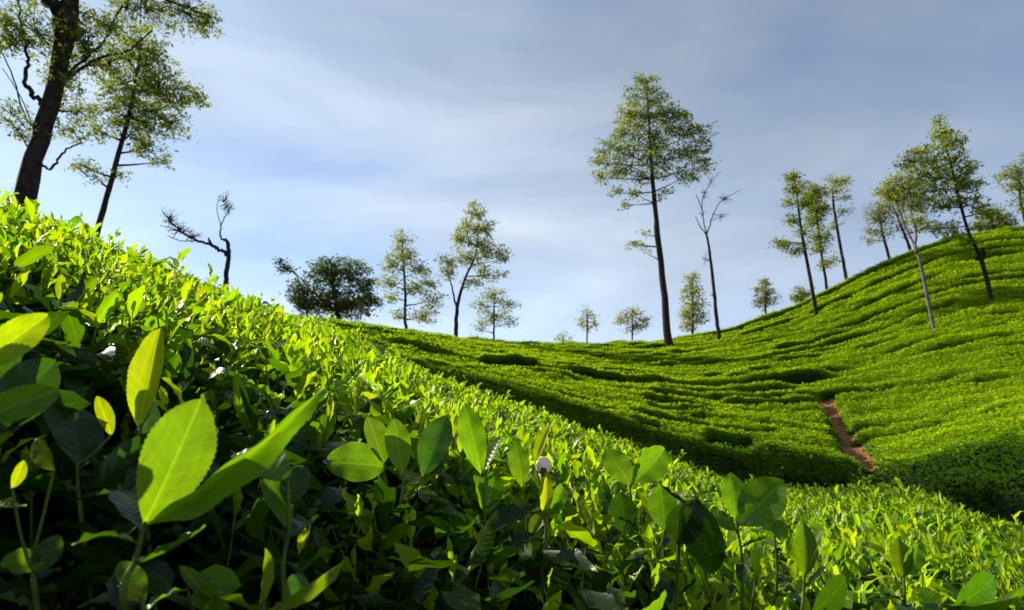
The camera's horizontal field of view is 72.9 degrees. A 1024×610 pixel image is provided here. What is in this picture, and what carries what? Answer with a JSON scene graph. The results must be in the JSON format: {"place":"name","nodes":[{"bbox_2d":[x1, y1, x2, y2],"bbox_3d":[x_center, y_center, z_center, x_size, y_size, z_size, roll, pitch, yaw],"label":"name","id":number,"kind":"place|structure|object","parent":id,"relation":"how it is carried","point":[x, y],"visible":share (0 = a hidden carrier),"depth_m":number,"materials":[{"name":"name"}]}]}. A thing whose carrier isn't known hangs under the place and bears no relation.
{"place":"outdoors","nodes":[
{"label":"outdoors","id":0,"kind":"place"},
{"bbox_2d":[7,438,518,609],"bbox_3d":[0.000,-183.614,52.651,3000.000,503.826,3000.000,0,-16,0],"label":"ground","id":1,"kind":"structure","parent":0,"point":[349,548],"depth_m":2.57,"materials":[{"name":"brown soil"}]},
{"bbox_2d":[0,0,225,210],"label":"shade tree","id":2,"kind":"object","parent":1,"relation":"on","point":[67,29],"visible":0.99,"depth_m":16.53,"materials":[{"name":"green plant"}]},
{"bbox_2d":[63,20,214,236],"bbox_3d":[-13.292,-5.497,24.790,4.385,10.064,2.683,7,-17,-22],"label":"shade tree","id":3,"kind":"object","parent":1,"relation":"on","point":[153,81],"visible":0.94,"depth_m":24.99,"materials":[{"name":"green plant"}]},
{"bbox_2d":[0,197,339,609],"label":"tea bush","id":4,"kind":"object","parent":1,"relation":"on","point":[65,258],"visible":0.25,"depth_m":1.51,"materials":[{"name":"green plant"}]},
{"bbox_2d":[0,226,377,609],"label":"tea bush","id":5,"kind":"object","parent":1,"relation":"on","point":[96,347],"visible":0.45,"depth_m":0.81,"materials":[{"name":"green plant"}]},
{"bbox_2d":[160,192,233,287],"bbox_3d":[-7.910,-0.970,17.110,1.815,4.252,0.584,10,-19,-32],"label":"dead tree","id":6,"kind":"object","parent":1,"relation":"on","point":[226,252],"visible":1,"depth_m":17.35,"materials":[{"name":"brown wood"}]},
{"bbox_2d":[18,329,534,609],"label":"tea bush","id":7,"kind":"object","parent":1,"relation":"on","point":[368,444],"visible":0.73,"depth_m":0.89,"materials":[{"name":"green plant"}]},
{"bbox_2d":[271,256,307,315],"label":"tree","id":8,"kind":"object","parent":1,"relation":"on","point":[285,269],"visible":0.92,"depth_m":59.77,"materials":[{"name":"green plant"}]},
{"bbox_2d":[0,310,665,609],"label":"tea bush","id":9,"kind":"object","parent":1,"relation":"on","point":[152,475],"visible":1,"depth_m":0.52,"materials":[{"name":"green plant"}]},
{"bbox_2d":[278,253,387,321],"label":"broad tree","id":10,"kind":"object","parent":1,"relation":"on","point":[337,306],"visible":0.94,"depth_m":62.18,"materials":[{"name":"green plant"}]},
{"bbox_2d":[374,227,450,328],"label":"silver oak","id":11,"kind":"object","parent":1,"relation":"on","point":[422,314],"visible":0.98,"depth_m":43.42,"materials":[{"name":"green plant"}]},
{"bbox_2d":[182,404,725,609],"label":"tea bush","id":12,"kind":"object","parent":1,"relation":"on","point":[548,531],"visible":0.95,"depth_m":0.77,"materials":[{"name":"green plant"}]},
{"bbox_2d":[432,199,513,337],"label":"silver oak","id":13,"kind":"object","parent":1,"relation":"on","point":[498,254],"visible":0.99,"depth_m":43.33,"materials":[{"name":"green plant"}]},
{"bbox_2d":[467,284,521,339],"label":"silver oak","id":14,"kind":"object","parent":1,"relation":"on","point":[493,315],"visible":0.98,"depth_m":47.58,"materials":[{"name":"green plant"}]},
{"bbox_2d":[241,337,749,579],"bbox_3d":[-0.042,0.611,1.689,1.323,1.193,1.039,0,-16,0],"label":"tea bush","id":15,"kind":"object","parent":1,"relation":"on","point":[404,387],"visible":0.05,"depth_m":1.62,"materials":[{"name":"green plant"}]},
{"bbox_2d":[0,188,1023,586],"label":"tea canopy","id":16,"kind":"object","parent":1,"relation":"on","point":[970,534],"visible":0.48,"depth_m":3.21,"materials":[{"name":"green plant"}]},
{"bbox_2d":[554,330,575,342],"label":"tree","id":17,"kind":"object","parent":1,"relation":"on","point":[563,339],"visible":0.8,"depth_m":59.22,"materials":[{"name":"green plant"}]},
{"bbox_2d":[331,327,822,393],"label":"tea hedge","id":18,"kind":"object","parent":1,"relation":"on","point":[764,386],"visible":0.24,"depth_m":27.21,"materials":[{"name":"green plant"}]},
{"bbox_2d":[135,472,1023,609],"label":"tea bush","id":19,"kind":"object","parent":1,"relation":"on","point":[732,584],"visible":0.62,"depth_m":0.74,"materials":[{"name":"green plant"}]},
{"bbox_2d":[341,330,819,406],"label":"tea hedge","id":20,"kind":"object","parent":1,"relation":"on","point":[789,399],"visible":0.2,"depth_m":24.63,"materials":[{"name":"green plant"}]},
{"bbox_2d":[336,330,832,423],"bbox_3d":[-0.793,1.768,19.414,26.822,2.830,3.897,9,-18,-28],"label":"tea hedge","id":21,"kind":"object","parent":1,"relation":"on","point":[676,399],"visible":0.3,"depth_m":23.12,"materials":[{"name":"green plant"}]},
{"bbox_2d":[573,303,600,342],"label":"tree","id":22,"kind":"object","parent":1,"relation":"on","point":[587,321],"visible":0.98,"depth_m":59.49,"materials":[{"name":"green plant"}]},
{"bbox_2d":[332,328,847,445],"bbox_3d":[-0.898,2.227,16.982,23.554,4.010,3.776,8,-18,-26],"label":"tea hedge","id":23,"kind":"object","parent":1,"relation":"on","point":[702,414],"visible":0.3,"depth_m":20.42,"materials":[{"name":"green plant"}]},
{"bbox_2d":[381,340,824,401],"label":"tea hedge","id":24,"kind":"object","parent":1,"relation":"on","point":[816,392],"visible":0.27,"depth_m":25.69,"materials":[{"name":"green plant"}]},
{"bbox_2d":[374,340,837,431],"bbox_3d":[-0.701,2.194,18.254,25.597,3.752,3.979,8,-18,-26],"label":"tea hedge","id":25,"kind":"object","parent":1,"relation":"on","point":[816,417],"visible":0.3,"depth_m":21.73,"materials":[{"name":"green plant"}]},
{"bbox_2d":[373,346,842,450],"bbox_3d":[-1.000,2.064,16.128,22.286,4.086,3.907,7,-18,-24],"label":"tea hedge","id":26,"kind":"object","parent":1,"relation":"on","point":[747,425],"visible":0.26,"depth_m":18.98,"materials":[{"name":"green plant"}]},
{"bbox_2d":[373,345,864,466],"bbox_3d":[-0.976,2.141,14.252,19.684,4.163,3.949,7,-17,-22],"label":"tea hedge","id":27,"kind":"object","parent":1,"relation":"on","point":[710,434],"visible":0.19,"depth_m":16.10,"materials":[{"name":"green plant"}]},
{"bbox_2d":[405,354,846,455],"bbox_3d":[-0.851,1.952,15.188,21.023,3.777,4.097,7,-17,-23],"label":"tea hedge","id":28,"kind":"object","parent":1,"relation":"on","point":[806,439],"visible":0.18,"depth_m":17.51,"materials":[{"name":"green plant"}]},
{"bbox_2d":[377,343,879,486],"bbox_3d":[-0.837,2.100,13.317,18.480,4.256,4.197,6,-17,-21],"label":"tea hedge","id":29,"kind":"object","parent":1,"relation":"on","point":[810,460],"visible":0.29,"depth_m":14.75,"materials":[{"name":"green plant"}]},
{"bbox_2d":[612,304,652,341],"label":"tree","id":30,"kind":"object","parent":1,"relation":"on","point":[633,313],"visible":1,"depth_m":58.77,"materials":[{"name":"green plant"}]},
{"bbox_2d":[258,230,1023,347],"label":"tea hedge","id":31,"kind":"object","parent":1,"relation":"on","point":[1007,235],"visible":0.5,"depth_m":46.27,"materials":[{"name":"green plant"}]},
{"bbox_2d":[283,225,1023,344],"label":"tea hedge","id":32,"kind":"object","parent":1,"relation":"on","point":[848,280],"visible":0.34,"depth_m":47.29,"materials":[{"name":"green plant"}]},
{"bbox_2d":[285,245,1023,351],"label":"tea hedge","id":33,"kind":"object","parent":1,"relation":"on","point":[970,256],"visible":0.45,"depth_m":43.56,"materials":[{"name":"green plant"}]},
{"bbox_2d":[588,71,721,347],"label":"silver oak","id":34,"kind":"object","parent":1,"relation":"on","point":[652,146],"visible":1,"depth_m":46.26,"materials":[{"name":"green plant"}]},
{"bbox_2d":[289,278,1023,363],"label":"tea hedge","id":35,"kind":"object","parent":1,"relation":"on","point":[807,340],"visible":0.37,"depth_m":37.45,"materials":[{"name":"green plant"}]},
{"bbox_2d":[300,252,1023,354],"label":"tea hedge","id":36,"kind":"object","parent":1,"relation":"on","point":[885,292],"visible":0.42,"depth_m":41.93,"materials":[{"name":"green plant"}]},
{"bbox_2d":[300,283,1023,367],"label":"tea hedge","id":37,"kind":"object","parent":1,"relation":"on","point":[944,302],"visible":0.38,"depth_m":36.26,"materials":[{"name":"green plant"}]},
{"bbox_2d":[314,298,1023,373],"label":"tea hedge","id":38,"kind":"object","parent":1,"relation":"on","point":[1005,307],"visible":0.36,"depth_m":33.50,"materials":[{"name":"green plant"}]},
{"bbox_2d":[315,238,1023,349],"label":"tea hedge","id":39,"kind":"object","parent":1,"relation":"on","point":[891,274],"visible":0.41,"depth_m":44.95,"materials":[{"name":"green plant"}]},
{"bbox_2d":[328,270,1023,359],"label":"tea hedge","id":40,"kind":"object","parent":1,"relation":"on","point":[884,308],"visible":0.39,"depth_m":39.12,"materials":[{"name":"green plant"}]},
{"bbox_2d":[334,288,1023,369],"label":"tea hedge","id":41,"kind":"object","parent":1,"relation":"on","point":[972,302],"visible":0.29,"depth_m":34.92,"materials":[{"name":"green plant"}]},
{"bbox_2d":[335,311,1023,377],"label":"tea hedge","id":42,"kind":"object","parent":1,"relation":"on","point":[907,341],"visible":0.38,"depth_m":31.74,"materials":[{"name":"green plant"}]},
{"bbox_2d":[343,262,1023,356],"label":"tea hedge","id":43,"kind":"object","parent":1,"relation":"on","point":[993,269],"visible":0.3,"depth_m":40.68,"materials":[{"name":"green plant"}]},
{"bbox_2d":[676,270,712,334],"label":"tree","id":44,"kind":"object","parent":1,"relation":"on","point":[691,309],"visible":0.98,"depth_m":59.96,"materials":[{"name":"green plant"}]},
{"bbox_2d":[368,333,1023,387],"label":"tea hedge","id":45,"kind":"object","parent":1,"relation":"on","point":[795,375],"visible":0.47,"depth_m":28.22,"materials":[{"name":"green plant"}]},
{"bbox_2d":[374,320,1023,379],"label":"tea hedge","id":46,"kind":"object","parent":1,"relation":"on","point":[938,343],"visible":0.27,"depth_m":30.16,"materials":[{"name":"green plant"}]},
{"bbox_2d":[376,348,1023,527],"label":"tea bushes","id":47,"kind":"object","parent":1,"relation":"on","point":[1006,511],"visible":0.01,"depth_m":14.20,"materials":[{"name":"green plant"}]},
{"bbox_2d":[695,173,739,339],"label":"bare tree","id":48,"kind":"object","parent":1,"relation":"on","point":[713,294],"visible":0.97,"depth_m":44.65,"materials":[{"name":"brown plant"}]},
{"bbox_2d":[747,278,783,313],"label":"tree","id":49,"kind":"object","parent":1,"relation":"on","point":[764,298],"visible":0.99,"depth_m":64.26,"materials":[{"name":"green plant"}]},
{"bbox_2d":[767,168,817,315],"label":"silver oak","id":50,"kind":"object","parent":1,"relation":"on","point":[792,188],"visible":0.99,"depth_m":44.99,"materials":[{"name":"green plant"}]},
{"bbox_2d":[787,284,815,303],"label":"shrub","id":51,"kind":"object","parent":1,"relation":"on","point":[803,294],"visible":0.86,"depth_m":57.33,"materials":[{"name":"green plant"}]},
{"bbox_2d":[795,182,835,289],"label":"silver oak","id":52,"kind":"object","parent":1,"relation":"on","point":[816,194],"visible":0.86,"depth_m":50.38,"materials":[{"name":"green plant"}]},
{"bbox_2d":[819,173,856,278],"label":"silver oak","id":53,"kind":"object","parent":1,"relation":"on","point":[837,186],"visible":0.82,"depth_m":51.03,"materials":[{"name":"green plant"}]},
{"bbox_2d":[683,486,1023,609],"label":"tea bush","id":54,"kind":"object","parent":1,"relation":"on","point":[926,543],"visible":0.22,"depth_m":1.41,"materials":[{"name":"green plant"}]},
{"bbox_2d":[722,521,1014,609],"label":"tea bush","id":55,"kind":"object","parent":1,"relation":"on","point":[885,573],"visible":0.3,"depth_m":1.16,"materials":[{"name":"green plant"}]},
{"bbox_2d":[858,199,898,257],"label":"silver oak","id":56,"kind":"object","parent":1,"relation":"on","point":[878,217],"visible":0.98,"depth_m":57.84,"materials":[{"name":"green plant"}]},
{"bbox_2d":[872,188,922,249],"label":"silver oak","id":57,"kind":"object","parent":1,"relation":"on","point":[901,227],"visible":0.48,"depth_m":57.07,"materials":[{"name":"green plant"}]},
{"bbox_2d":[869,165,939,330],"bbox_3d":[19.721,-2.321,34.076,2.224,9.345,2.699,13,-21,-39],"label":"silver oak","id":58,"kind":"object","parent":1,"relation":"on","point":[896,193],"visible":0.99,"depth_m":34.51,"materials":[{"name":"green plant"}]},
{"bbox_2d":[821,344,1023,386],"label":"tea hedge","id":59,"kind":"object","parent":1,"relation":"on","point":[924,366],"visible":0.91,"depth_m":27.01,"materials":[{"name":"green plant"}]},
{"bbox_2d":[822,355,1023,400],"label":"tea hedge","id":60,"kind":"object","parent":1,"relation":"on","point":[936,375],"visible":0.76,"depth_m":25.38,"materials":[{"name":"green plant"}]},
{"bbox_2d":[830,365,1023,409],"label":"tea hedge","id":61,"kind":"object","parent":1,"relation":"on","point":[981,376],"visible":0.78,"depth_m":24.09,"materials":[{"name":"green plant"}]},
{"bbox_2d":[837,374,1023,419],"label":"tea hedge","id":62,"kind":"object","parent":1,"relation":"on","point":[896,402],"visible":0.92,"depth_m":23.18,"materials":[{"name":"green plant"}]},
{"bbox_2d":[839,384,1023,434],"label":"tea hedge","id":63,"kind":"object","parent":1,"relation":"on","point":[855,424],"visible":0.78,"depth_m":21.32,"materials":[{"name":"green plant"}]},
{"bbox_2d":[850,395,1023,446],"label":"tea hedge","id":64,"kind":"object","parent":1,"relation":"on","point":[864,435],"visible":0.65,"depth_m":19.40,"materials":[{"name":"green plant"}]},
{"bbox_2d":[861,403,1023,456],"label":"tea hedge","id":65,"kind":"object","parent":1,"relation":"on","point":[1017,410],"visible":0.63,"depth_m":17.81,"materials":[{"name":"green plant"}]},
{"bbox_2d":[888,113,998,299],"bbox_3d":[23.453,-4.827,37.195,4.663,11.860,3.066,-5,-17,18],"label":"silver oak","id":66,"kind":"object","parent":1,"relation":"on","point":[964,184],"visible":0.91,"depth_m":37.35,"materials":[{"name":"green plant"}]},
{"bbox_2d":[870,414,1023,469],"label":"tea hedge","id":67,"kind":"object","parent":1,"relation":"on","point":[910,445],"visible":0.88,"depth_m":16.38,"materials":[{"name":"green plant"}]},
{"bbox_2d":[872,424,1023,473],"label":"tea hedge","id":68,"kind":"object","parent":1,"relation":"on","point":[889,462],"visible":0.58,"depth_m":15.21,"materials":[{"name":"green plant"}]},
{"bbox_2d":[891,437,1023,516],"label":"tea hedge","id":69,"kind":"object","parent":1,"relation":"on","point":[954,472],"visible":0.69,"depth_m":12.78,"materials":[{"name":"green plant"}]},
{"bbox_2d":[965,202,1022,232],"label":"shrub","id":70,"kind":"object","parent":1,"relation":"on","point":[1005,220],"visible":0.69,"depth_m":54.79,"materials":[{"name":"green plant"}]},
{"bbox_2d":[989,152,1023,220],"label":"silver oak","id":71,"kind":"object","parent":1,"relation":"on","point":[1018,185],"visible":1,"depth_m":52.96,"materials":[{"name":"green plant"}]},
{"bbox_2d":[0,0,1023,342],"label":"sky","id":72,"kind":"structure","parent":0,"point":[332,127],"materials":[{"name":"blue"}]},
{"bbox_2d":[816,398,877,472],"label":"path","id":73,"kind":"structure","parent":0,"point":[856,452],"depth_m":21.22,"materials":[{"name":"red soil"}]}
]}

